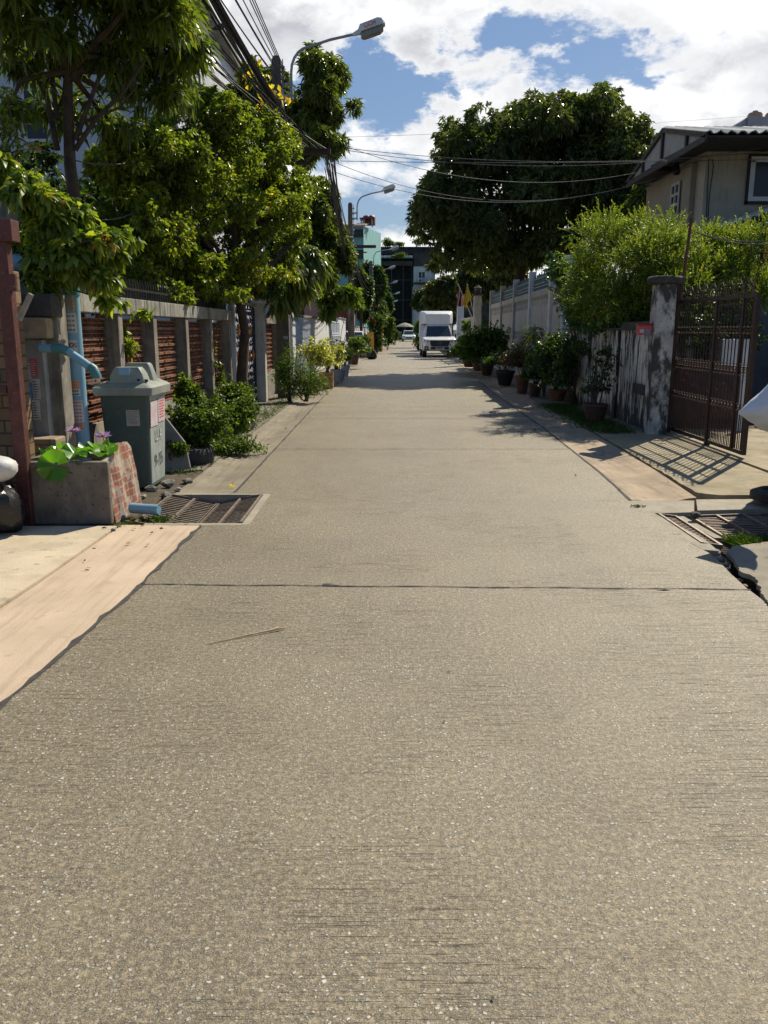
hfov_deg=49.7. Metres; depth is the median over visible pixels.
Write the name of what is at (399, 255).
balcony plant
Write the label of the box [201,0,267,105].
overhead cable
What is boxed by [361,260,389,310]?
garden tree
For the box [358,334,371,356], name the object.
roadside bush
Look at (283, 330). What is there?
utility pole
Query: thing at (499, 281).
garden tree
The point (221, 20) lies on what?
overhead cable
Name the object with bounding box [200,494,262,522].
drain grate
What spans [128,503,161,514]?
pipe offcut
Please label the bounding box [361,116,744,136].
overhead cable
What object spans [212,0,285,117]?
overhead cable
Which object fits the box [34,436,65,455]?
brick block
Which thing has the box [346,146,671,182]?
overhead cable
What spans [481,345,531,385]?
potted plant
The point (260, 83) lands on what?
overhead cable
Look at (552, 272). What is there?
laurel shrub
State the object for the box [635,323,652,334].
mailbox
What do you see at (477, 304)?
gate pillar
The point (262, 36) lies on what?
overhead cable
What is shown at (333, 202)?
overhead cable
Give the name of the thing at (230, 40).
overhead cable
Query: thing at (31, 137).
window
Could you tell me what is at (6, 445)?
brick wall
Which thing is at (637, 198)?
tree
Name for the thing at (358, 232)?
window
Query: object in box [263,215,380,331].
turquoise building
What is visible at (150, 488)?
rubble stone
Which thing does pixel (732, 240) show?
cord
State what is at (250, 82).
overhead cable
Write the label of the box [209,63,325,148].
overhead cable
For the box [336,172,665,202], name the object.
overhead cable
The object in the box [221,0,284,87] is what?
overhead cable
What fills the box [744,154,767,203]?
window
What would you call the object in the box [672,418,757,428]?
yard ground
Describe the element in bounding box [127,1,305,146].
overhead cable
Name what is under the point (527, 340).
dracaena
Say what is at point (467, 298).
yellow flag
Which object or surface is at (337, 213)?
overhead cable
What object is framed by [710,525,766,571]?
crack bed
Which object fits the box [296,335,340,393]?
potted plant
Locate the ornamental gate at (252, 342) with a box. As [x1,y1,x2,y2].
[227,299,256,399]
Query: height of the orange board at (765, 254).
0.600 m
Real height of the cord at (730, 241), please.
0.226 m
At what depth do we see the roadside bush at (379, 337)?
54.40 m
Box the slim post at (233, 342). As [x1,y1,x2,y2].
[228,303,236,381]
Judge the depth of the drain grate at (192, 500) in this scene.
7.36 m
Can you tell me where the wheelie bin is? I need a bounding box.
[86,363,169,487]
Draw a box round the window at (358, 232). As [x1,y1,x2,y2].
[353,229,363,236]
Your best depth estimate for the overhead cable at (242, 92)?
12.58 m
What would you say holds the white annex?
on the road
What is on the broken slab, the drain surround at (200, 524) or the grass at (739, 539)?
the grass at (739, 539)
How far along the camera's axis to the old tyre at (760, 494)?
7.17 m
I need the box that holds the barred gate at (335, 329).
[330,321,339,346]
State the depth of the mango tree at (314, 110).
21.64 m
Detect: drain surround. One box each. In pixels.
[144,523,241,525]
[169,493,270,524]
[631,500,718,556]
[672,516,721,550]
[695,499,767,525]
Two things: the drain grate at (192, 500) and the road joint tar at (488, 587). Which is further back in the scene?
the drain grate at (192, 500)
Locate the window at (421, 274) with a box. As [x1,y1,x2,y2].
[418,271,425,278]
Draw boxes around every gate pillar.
[472,285,482,333]
[642,275,685,434]
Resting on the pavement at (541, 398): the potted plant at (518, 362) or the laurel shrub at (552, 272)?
the potted plant at (518, 362)
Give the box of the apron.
[0,526,116,608]
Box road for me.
[0,339,767,1023]
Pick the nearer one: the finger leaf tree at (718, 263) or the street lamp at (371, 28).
the finger leaf tree at (718, 263)
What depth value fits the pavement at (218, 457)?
15.13 m
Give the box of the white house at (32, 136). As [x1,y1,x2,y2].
[0,0,251,370]
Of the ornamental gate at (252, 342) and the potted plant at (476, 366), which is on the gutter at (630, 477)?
the potted plant at (476, 366)
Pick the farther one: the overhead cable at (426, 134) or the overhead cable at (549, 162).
the overhead cable at (426, 134)
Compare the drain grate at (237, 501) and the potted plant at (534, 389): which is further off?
the potted plant at (534, 389)
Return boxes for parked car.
[346,331,367,346]
[402,330,414,341]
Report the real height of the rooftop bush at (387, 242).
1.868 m
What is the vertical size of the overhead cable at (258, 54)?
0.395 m
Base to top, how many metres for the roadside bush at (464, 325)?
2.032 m
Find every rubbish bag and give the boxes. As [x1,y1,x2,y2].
[0,481,25,532]
[365,349,376,358]
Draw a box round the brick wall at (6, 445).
[0,271,35,490]
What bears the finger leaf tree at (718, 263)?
on the yard ground at (752, 426)
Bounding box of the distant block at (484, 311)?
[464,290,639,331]
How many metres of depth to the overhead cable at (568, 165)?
17.28 m
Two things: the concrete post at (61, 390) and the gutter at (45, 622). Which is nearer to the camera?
the gutter at (45, 622)
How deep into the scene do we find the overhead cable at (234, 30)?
12.58 m
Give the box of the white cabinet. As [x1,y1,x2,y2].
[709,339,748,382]
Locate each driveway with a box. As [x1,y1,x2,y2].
[591,430,767,498]
[666,429,767,472]
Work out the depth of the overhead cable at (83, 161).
9.57 m
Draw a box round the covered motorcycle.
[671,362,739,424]
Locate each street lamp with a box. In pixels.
[281,17,384,99]
[352,184,395,219]
[372,245,398,265]
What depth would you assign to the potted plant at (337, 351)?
21.80 m
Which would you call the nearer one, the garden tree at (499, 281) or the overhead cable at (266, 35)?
the overhead cable at (266, 35)
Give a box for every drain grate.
[134,494,218,524]
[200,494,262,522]
[658,513,722,548]
[689,513,767,540]
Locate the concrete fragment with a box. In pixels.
[715,556,724,562]
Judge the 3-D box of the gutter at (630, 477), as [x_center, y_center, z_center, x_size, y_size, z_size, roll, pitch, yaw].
[3.491,-5.707,33.222,0.730,0.140,52.700,0,12,2]
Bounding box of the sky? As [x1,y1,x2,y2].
[208,0,767,329]
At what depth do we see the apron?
5.69 m
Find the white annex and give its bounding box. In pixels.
[412,253,440,336]
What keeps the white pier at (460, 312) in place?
on the pavement at (541, 398)
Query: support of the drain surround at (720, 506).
on the crack bed at (726, 548)
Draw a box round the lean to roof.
[666,206,767,363]
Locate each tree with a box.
[0,0,224,326]
[14,139,300,338]
[78,82,314,386]
[225,39,364,219]
[257,242,334,326]
[296,172,357,314]
[314,283,366,368]
[346,264,375,330]
[356,300,389,325]
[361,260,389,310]
[384,292,394,317]
[404,81,658,282]
[410,283,426,312]
[418,272,473,335]
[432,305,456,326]
[454,267,497,304]
[483,270,528,292]
[547,197,716,333]
[614,184,651,263]
[626,206,767,364]
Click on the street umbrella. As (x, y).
(404, 325)
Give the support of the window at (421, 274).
in the white annex
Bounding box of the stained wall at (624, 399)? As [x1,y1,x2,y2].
[562,321,649,428]
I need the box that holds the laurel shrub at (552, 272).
[540,250,623,350]
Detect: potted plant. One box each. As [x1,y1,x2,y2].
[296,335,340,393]
[314,337,346,388]
[328,337,348,381]
[340,347,354,376]
[346,335,371,364]
[446,322,477,366]
[455,319,511,375]
[459,350,480,370]
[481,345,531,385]
[497,342,547,393]
[517,357,554,396]
[522,327,578,400]
[548,322,590,404]
[579,336,622,422]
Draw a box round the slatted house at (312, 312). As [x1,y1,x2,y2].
[268,286,354,330]
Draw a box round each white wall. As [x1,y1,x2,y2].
[313,316,329,370]
[335,317,345,345]
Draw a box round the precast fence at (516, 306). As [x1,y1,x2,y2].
[489,255,572,390]
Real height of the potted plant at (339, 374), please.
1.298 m
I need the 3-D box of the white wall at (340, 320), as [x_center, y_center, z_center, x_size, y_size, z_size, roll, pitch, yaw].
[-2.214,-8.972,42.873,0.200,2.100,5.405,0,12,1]
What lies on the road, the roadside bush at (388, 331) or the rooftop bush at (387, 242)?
the roadside bush at (388, 331)
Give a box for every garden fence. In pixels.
[61,277,234,446]
[266,315,277,397]
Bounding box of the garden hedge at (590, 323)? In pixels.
[509,305,610,329]
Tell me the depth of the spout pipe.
6.89 m
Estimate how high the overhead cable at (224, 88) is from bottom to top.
0.460 m
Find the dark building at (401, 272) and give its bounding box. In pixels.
[381,242,439,338]
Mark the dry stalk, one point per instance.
(276, 628)
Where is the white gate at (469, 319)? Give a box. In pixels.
[461,317,472,334]
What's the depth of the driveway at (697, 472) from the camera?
9.11 m
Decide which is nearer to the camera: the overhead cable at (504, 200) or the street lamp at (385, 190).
the overhead cable at (504, 200)
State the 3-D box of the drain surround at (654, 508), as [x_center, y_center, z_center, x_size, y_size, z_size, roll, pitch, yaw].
[2.450,0.150,6.647,0.700,0.137,1.760,0,12,0]
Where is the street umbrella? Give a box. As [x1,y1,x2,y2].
[396,323,412,326]
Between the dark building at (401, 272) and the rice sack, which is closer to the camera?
the rice sack
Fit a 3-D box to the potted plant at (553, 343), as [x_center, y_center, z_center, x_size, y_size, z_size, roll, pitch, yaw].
[3.647,-3.012,16.996,1.472,1.536,1.201,-8,15,-34]
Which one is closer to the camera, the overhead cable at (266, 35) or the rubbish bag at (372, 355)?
the overhead cable at (266, 35)
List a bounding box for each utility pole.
[265,55,330,397]
[348,202,375,364]
[369,261,386,331]
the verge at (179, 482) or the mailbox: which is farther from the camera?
the mailbox
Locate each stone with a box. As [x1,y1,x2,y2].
[145,485,157,491]
[160,479,174,487]
[161,491,169,496]
[182,478,192,483]
[690,511,700,518]
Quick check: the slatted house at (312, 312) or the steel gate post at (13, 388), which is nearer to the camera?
the steel gate post at (13, 388)
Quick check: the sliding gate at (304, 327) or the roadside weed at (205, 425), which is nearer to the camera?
the roadside weed at (205, 425)
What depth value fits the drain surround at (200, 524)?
6.56 m
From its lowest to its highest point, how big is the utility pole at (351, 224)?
6.800 m
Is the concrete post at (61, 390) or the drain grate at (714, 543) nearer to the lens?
the drain grate at (714, 543)
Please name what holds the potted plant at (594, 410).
on the pavement at (541, 398)
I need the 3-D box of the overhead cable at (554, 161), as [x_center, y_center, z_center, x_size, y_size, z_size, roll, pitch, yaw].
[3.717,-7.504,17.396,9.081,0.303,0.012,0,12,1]
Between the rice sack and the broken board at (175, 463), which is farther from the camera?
the broken board at (175, 463)
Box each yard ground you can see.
[249,364,332,403]
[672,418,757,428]
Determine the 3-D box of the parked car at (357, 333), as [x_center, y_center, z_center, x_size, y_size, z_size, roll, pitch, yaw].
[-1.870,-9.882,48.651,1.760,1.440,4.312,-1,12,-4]
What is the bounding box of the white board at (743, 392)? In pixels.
[737,379,744,430]
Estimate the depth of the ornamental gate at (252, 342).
16.88 m
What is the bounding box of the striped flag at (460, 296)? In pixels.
[456,283,473,321]
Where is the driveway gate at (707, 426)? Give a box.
[670,277,760,454]
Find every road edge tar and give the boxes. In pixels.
[0,526,201,708]
[234,371,350,491]
[467,370,630,499]
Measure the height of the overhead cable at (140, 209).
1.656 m
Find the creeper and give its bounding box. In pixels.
[0,150,146,318]
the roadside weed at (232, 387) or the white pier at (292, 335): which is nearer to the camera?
the roadside weed at (232, 387)
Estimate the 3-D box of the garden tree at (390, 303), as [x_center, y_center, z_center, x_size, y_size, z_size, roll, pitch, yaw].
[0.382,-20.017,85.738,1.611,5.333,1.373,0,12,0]
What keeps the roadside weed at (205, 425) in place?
on the pavement at (218, 457)
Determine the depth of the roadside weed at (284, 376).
17.26 m
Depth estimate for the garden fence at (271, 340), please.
19.39 m
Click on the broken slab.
(750, 561)
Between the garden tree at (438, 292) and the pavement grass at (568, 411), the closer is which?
the pavement grass at (568, 411)
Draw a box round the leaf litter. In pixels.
[84,394,708,567]
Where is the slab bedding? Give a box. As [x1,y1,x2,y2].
[730,561,762,599]
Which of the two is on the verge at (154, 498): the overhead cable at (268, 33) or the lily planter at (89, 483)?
the lily planter at (89, 483)
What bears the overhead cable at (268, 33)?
attached to the utility pole at (283, 330)
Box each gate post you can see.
[0,219,35,525]
[248,298,267,401]
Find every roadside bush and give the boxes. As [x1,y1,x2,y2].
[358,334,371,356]
[366,310,387,352]
[382,313,396,349]
[392,327,401,343]
[411,319,418,345]
[460,319,470,337]
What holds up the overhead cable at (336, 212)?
attached to the utility pole at (351, 224)
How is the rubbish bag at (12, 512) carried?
on the apron
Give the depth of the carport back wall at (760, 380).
17.21 m
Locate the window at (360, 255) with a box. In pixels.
[356,250,363,258]
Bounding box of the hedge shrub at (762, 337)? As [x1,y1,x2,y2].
[613,275,767,368]
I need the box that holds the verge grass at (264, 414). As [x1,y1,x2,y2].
[168,392,302,474]
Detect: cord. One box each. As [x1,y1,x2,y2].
[691,230,766,244]
[692,230,767,241]
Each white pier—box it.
[290,313,296,382]
[456,294,464,357]
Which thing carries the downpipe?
attached to the garden fence at (186, 348)
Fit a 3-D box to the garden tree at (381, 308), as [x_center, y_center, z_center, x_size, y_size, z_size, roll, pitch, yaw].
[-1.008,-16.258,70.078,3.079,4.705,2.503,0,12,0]
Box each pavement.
[165,356,359,473]
[491,367,642,431]
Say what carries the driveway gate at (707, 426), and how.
attached to the gate pillar at (664, 320)
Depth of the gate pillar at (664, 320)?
11.70 m
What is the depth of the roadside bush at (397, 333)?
87.94 m
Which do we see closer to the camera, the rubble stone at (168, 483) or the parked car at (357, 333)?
the rubble stone at (168, 483)
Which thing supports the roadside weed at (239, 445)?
on the gutter at (237, 470)
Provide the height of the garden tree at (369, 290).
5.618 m
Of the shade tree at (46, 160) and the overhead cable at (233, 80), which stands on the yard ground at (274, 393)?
the shade tree at (46, 160)
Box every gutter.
[0,525,199,701]
[176,356,366,492]
[442,352,695,510]
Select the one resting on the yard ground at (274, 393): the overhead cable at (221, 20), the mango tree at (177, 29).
the mango tree at (177, 29)
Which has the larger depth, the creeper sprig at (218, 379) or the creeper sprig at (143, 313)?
the creeper sprig at (218, 379)
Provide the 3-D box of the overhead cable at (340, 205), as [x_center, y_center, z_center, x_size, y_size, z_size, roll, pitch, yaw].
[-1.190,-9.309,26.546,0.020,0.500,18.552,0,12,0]
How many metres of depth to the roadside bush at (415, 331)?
60.38 m
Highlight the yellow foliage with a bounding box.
[236,59,299,130]
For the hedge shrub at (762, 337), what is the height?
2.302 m
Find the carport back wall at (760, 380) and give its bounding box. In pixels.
[722,258,767,398]
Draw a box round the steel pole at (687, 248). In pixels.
[677,218,692,341]
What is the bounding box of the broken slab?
[726,542,767,604]
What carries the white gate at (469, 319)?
on the pavement at (541, 398)
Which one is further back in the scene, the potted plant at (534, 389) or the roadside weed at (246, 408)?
the potted plant at (534, 389)
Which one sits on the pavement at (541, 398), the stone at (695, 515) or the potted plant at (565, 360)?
the potted plant at (565, 360)
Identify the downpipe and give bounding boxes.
[12,253,89,447]
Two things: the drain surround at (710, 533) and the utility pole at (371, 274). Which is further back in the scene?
the utility pole at (371, 274)
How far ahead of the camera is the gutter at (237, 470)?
10.12 m
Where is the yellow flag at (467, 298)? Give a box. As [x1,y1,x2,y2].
[463,284,475,322]
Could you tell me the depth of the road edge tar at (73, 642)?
4.28 m
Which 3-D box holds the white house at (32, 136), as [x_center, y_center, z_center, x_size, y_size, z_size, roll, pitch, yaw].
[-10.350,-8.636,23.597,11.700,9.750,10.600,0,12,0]
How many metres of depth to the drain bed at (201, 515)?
7.48 m
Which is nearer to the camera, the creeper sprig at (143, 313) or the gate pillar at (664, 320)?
the creeper sprig at (143, 313)
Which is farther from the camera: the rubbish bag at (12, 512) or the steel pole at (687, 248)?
the steel pole at (687, 248)
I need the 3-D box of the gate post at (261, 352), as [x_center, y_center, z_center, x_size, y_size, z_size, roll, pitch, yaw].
[-2.620,-3.422,17.452,0.390,2.200,0.390,0,12,0]
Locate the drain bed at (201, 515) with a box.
[151,506,248,522]
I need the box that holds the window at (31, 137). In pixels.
[20,88,50,141]
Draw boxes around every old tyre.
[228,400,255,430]
[749,486,767,503]
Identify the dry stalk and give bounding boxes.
[206,627,284,644]
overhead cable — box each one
[0,121,199,164]
[95,125,202,220]
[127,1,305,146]
[127,2,302,146]
[136,1,256,116]
[139,3,296,144]
[140,3,307,146]
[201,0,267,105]
[203,34,321,148]
[204,0,287,124]
[205,38,316,148]
[209,0,275,115]
[209,33,311,148]
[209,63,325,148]
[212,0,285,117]
[212,55,266,117]
[213,58,290,146]
[215,0,288,119]
[220,0,284,90]
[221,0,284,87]
[235,0,284,84]
[236,0,284,81]
[243,0,284,77]
[244,57,276,112]
[249,0,284,74]
[252,0,284,71]
[254,0,284,68]
[265,87,280,113]
[324,167,343,256]
[327,169,356,271]
[329,155,353,242]
[329,163,355,264]
[329,170,343,248]
[331,157,356,246]
[331,164,343,244]
[332,173,352,279]
[333,158,345,249]
[334,166,346,242]
[335,162,688,200]
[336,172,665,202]
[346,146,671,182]
[346,147,764,165]
[347,148,767,161]
[350,159,762,162]
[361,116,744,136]
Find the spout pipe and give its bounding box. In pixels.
[38,344,101,378]
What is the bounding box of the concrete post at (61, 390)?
[39,294,75,447]
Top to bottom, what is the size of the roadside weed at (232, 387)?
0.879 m
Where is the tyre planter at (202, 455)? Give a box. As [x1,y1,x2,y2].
[179,418,219,465]
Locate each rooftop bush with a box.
[381,237,393,246]
[393,241,404,246]
[410,238,423,246]
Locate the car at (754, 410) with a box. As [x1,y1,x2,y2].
[738,385,767,431]
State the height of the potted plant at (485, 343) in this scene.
1.818 m
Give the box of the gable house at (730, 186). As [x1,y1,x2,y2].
[626,126,767,367]
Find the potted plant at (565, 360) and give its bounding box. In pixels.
[548,322,590,404]
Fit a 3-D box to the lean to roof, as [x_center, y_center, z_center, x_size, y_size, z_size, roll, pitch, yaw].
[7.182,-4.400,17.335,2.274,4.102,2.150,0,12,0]
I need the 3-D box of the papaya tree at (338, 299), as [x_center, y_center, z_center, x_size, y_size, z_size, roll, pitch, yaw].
[-1.578,-6.552,29.613,1.890,3.111,2.950,0,12,0]
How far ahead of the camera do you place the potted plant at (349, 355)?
25.27 m
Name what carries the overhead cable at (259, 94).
attached to the utility pole at (283, 330)
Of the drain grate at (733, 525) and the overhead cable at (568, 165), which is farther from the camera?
the overhead cable at (568, 165)
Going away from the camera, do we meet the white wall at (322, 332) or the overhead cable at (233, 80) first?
the overhead cable at (233, 80)
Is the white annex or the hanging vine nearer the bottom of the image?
the white annex
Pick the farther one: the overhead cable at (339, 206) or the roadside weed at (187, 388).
the overhead cable at (339, 206)
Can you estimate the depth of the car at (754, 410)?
6.10 m
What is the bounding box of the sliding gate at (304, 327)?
[295,314,314,379]
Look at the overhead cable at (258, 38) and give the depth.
14.17 m
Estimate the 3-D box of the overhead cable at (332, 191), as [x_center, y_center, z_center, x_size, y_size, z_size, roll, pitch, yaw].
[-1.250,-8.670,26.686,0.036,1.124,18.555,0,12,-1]
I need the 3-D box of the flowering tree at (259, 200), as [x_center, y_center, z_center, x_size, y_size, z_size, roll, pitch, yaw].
[-2.660,-4.041,13.070,2.106,5.306,6.053,5,13,22]
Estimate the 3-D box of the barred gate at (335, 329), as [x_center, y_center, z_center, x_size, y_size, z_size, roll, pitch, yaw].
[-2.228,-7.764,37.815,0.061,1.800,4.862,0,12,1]
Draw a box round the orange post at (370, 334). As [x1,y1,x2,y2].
[367,332,373,348]
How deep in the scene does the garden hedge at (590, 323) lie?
19.24 m
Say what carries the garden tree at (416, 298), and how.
on the road
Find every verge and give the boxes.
[34,492,167,527]
[140,471,201,504]
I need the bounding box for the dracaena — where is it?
[513,323,559,395]
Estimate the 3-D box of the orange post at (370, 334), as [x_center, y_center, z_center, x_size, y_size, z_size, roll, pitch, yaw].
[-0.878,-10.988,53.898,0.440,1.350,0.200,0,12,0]
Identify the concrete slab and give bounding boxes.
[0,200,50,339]
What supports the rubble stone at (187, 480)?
on the verge at (179, 482)
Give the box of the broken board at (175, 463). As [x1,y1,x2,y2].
[165,416,190,471]
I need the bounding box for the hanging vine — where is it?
[0,84,41,164]
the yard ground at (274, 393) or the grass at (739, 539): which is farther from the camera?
the yard ground at (274, 393)
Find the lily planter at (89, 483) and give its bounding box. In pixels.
[30,427,142,524]
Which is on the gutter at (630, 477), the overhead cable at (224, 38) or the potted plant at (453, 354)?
the potted plant at (453, 354)
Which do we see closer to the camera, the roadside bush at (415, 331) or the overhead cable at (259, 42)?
the overhead cable at (259, 42)
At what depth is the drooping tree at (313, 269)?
17.34 m
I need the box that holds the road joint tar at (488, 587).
[170,583,750,589]
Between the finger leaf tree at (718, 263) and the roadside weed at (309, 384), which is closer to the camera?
the finger leaf tree at (718, 263)
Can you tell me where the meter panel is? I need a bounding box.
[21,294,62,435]
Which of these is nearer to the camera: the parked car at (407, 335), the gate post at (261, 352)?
the gate post at (261, 352)
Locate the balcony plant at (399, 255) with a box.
[389,251,407,258]
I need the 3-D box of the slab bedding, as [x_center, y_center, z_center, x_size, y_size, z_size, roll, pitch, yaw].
[3.132,0.790,3.728,2.385,0.117,4.403,-6,14,-27]
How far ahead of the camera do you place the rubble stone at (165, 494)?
7.63 m
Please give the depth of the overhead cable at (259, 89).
12.97 m
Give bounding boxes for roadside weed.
[165,393,241,448]
[165,440,190,460]
[172,371,206,414]
[199,389,262,440]
[210,433,269,456]
[212,374,257,405]
[267,335,310,402]
[280,355,331,401]
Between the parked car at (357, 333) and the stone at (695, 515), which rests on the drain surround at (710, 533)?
the stone at (695, 515)
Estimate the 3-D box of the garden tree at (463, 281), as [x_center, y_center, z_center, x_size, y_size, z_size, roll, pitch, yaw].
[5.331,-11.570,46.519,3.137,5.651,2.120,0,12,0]
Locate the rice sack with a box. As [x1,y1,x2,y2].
[0,456,17,481]
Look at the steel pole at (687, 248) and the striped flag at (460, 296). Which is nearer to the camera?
the steel pole at (687, 248)
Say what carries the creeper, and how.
on the yard ground at (274, 393)
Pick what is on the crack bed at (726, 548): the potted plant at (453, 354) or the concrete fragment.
the concrete fragment
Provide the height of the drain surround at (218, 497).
0.149 m
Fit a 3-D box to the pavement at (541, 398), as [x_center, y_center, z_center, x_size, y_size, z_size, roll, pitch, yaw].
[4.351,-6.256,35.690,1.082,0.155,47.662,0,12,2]
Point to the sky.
(680, 61)
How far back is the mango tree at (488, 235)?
27.70 m
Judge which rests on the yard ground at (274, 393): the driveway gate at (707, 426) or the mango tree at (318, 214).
the mango tree at (318, 214)
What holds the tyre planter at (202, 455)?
on the pavement at (218, 457)
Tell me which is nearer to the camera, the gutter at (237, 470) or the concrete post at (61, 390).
the concrete post at (61, 390)
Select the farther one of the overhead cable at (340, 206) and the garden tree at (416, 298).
the garden tree at (416, 298)
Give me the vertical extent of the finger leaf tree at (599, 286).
3.778 m
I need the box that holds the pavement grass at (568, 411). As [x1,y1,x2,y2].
[533,401,638,433]
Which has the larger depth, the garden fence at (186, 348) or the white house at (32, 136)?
the white house at (32, 136)
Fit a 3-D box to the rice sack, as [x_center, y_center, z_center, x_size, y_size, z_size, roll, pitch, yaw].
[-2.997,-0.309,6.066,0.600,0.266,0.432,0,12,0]
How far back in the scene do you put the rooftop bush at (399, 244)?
137.22 m
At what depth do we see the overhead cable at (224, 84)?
11.77 m
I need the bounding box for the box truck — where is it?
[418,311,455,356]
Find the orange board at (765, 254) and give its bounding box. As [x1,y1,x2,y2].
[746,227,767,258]
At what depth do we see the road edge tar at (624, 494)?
10.32 m
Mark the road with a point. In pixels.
(316, 811)
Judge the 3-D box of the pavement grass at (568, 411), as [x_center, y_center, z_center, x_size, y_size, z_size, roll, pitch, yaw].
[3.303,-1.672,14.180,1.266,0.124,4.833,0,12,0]
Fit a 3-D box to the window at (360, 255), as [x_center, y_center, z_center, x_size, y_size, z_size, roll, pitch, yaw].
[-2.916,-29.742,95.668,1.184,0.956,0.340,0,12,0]
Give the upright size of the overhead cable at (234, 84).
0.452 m
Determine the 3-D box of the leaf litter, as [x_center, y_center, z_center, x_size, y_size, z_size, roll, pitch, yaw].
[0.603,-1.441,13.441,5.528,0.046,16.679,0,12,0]
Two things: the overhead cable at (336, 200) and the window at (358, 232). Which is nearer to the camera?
the overhead cable at (336, 200)
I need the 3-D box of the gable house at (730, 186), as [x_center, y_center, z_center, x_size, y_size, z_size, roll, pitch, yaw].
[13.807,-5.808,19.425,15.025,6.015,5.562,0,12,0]
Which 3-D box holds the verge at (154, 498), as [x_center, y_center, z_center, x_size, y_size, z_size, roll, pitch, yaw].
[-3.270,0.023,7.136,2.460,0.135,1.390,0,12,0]
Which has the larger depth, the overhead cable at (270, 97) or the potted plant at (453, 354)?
the potted plant at (453, 354)
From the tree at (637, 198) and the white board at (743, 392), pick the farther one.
the tree at (637, 198)
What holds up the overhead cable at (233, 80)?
attached to the utility pole at (283, 330)
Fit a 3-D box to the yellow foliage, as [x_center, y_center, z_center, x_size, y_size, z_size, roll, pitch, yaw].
[-2.207,-7.881,15.706,1.197,1.150,0.757,0,12,0]
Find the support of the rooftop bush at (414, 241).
on the dark building at (401, 272)
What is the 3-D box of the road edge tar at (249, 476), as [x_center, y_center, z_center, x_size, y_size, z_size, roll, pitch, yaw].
[-1.350,-2.746,19.485,0.093,0.001,23.801,0,12,0]
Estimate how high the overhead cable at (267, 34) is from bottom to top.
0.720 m
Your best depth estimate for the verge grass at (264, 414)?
14.88 m
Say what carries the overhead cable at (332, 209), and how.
attached to the utility pole at (351, 224)
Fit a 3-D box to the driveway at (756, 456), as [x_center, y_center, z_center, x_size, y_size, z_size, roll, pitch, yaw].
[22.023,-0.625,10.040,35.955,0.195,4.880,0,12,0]
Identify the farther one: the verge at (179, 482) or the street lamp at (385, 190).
the street lamp at (385, 190)
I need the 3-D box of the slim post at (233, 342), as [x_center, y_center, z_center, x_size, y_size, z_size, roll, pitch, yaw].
[-2.662,-2.701,14.682,0.100,1.980,0.120,0,12,0]
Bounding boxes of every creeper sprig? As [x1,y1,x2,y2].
[122,307,155,362]
[213,329,226,389]
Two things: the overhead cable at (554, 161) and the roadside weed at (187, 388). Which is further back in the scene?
the overhead cable at (554, 161)
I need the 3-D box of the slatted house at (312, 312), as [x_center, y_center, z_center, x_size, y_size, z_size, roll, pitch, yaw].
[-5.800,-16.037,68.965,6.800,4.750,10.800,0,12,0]
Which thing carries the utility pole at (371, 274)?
on the gutter at (237, 470)

